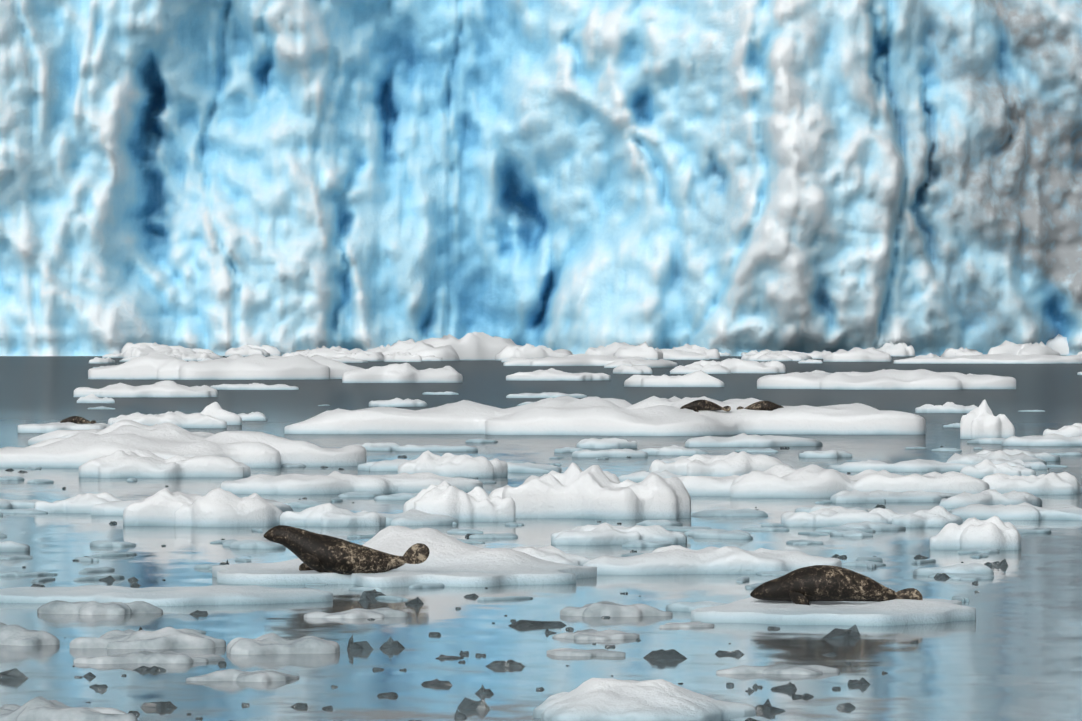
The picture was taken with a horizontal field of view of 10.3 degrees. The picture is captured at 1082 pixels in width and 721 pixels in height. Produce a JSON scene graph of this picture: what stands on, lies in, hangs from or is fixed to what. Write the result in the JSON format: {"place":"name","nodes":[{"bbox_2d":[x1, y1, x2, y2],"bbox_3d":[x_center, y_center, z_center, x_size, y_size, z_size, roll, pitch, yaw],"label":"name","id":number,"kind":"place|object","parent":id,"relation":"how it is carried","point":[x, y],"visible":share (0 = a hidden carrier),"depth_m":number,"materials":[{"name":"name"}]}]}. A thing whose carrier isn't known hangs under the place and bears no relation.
{"place":"outdoors","nodes":[
{"label":"outdoors","id":0,"kind":"place"},
{"bbox_2d":[0,356,1081,720],"bbox_3d":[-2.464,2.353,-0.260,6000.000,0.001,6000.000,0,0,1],"label":"water surface","id":1,"kind":"object","parent":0,"point":[1012,652],"depth_m":53.46,"materials":[{"name":"liquid"}]},
{"bbox_2d":[0,600,839,720],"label":"ice floes","id":2,"kind":"object","parent":1,"relation":"on","point":[40,708],"visible":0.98,"depth_m":43.99,"materials":[{"name":"white ice"}]},
{"bbox_2d":[0,446,1048,720],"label":"ice chunks","id":3,"kind":"object","parent":1,"relation":"on","point":[852,632],"visible":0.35,"depth_m":42.75,"materials":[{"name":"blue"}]},
{"bbox_2d":[0,0,1081,355],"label":"glacier front","id":4,"kind":"object","parent":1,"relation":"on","point":[572,176],"visible":0.96,"depth_m":507.66,"materials":[{"name":"blue ice"}]},
{"bbox_2d":[0,332,1081,720],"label":"ice floes","id":5,"kind":"object","parent":1,"relation":"on","point":[430,486],"visible":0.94,"depth_m":85.45,"materials":[{"name":"white ice"}]},
{"bbox_2d":[60,416,95,423],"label":"seal","id":6,"kind":"object","parent":5,"relation":"on","point":[77,419],"visible":0.88,"depth_m":135.28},
{"bbox_2d":[263,525,429,574],"bbox_3d":[-1.793,1.747,55.342,1.530,0.461,0.439,0,0,1],"label":"seal","id":7,"kind":"object","parent":5,"relation":"on","point":[317,552],"visible":0.96,"depth_m":55.23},
{"bbox_2d":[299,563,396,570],"bbox_3d":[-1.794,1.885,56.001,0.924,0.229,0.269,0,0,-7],"label":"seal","id":8,"kind":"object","parent":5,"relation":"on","point":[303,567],"visible":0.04,"depth_m":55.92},
{"bbox_2d":[680,400,730,411],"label":"seal","id":9,"kind":"object","parent":5,"relation":"on","point":[696,405],"visible":0.9,"depth_m":133.08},
{"bbox_2d":[737,401,783,410],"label":"seal","id":10,"kind":"object","parent":5,"relation":"on","point":[766,405],"visible":0.71,"depth_m":133.44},
{"bbox_2d":[750,565,922,604],"bbox_3d":[2.391,1.833,48.701,1.398,0.352,0.408,0,0,4],"label":"seal","id":11,"kind":"object","parent":5,"relation":"on","point":[805,585],"visible":0.9,"depth_m":48.59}
]}

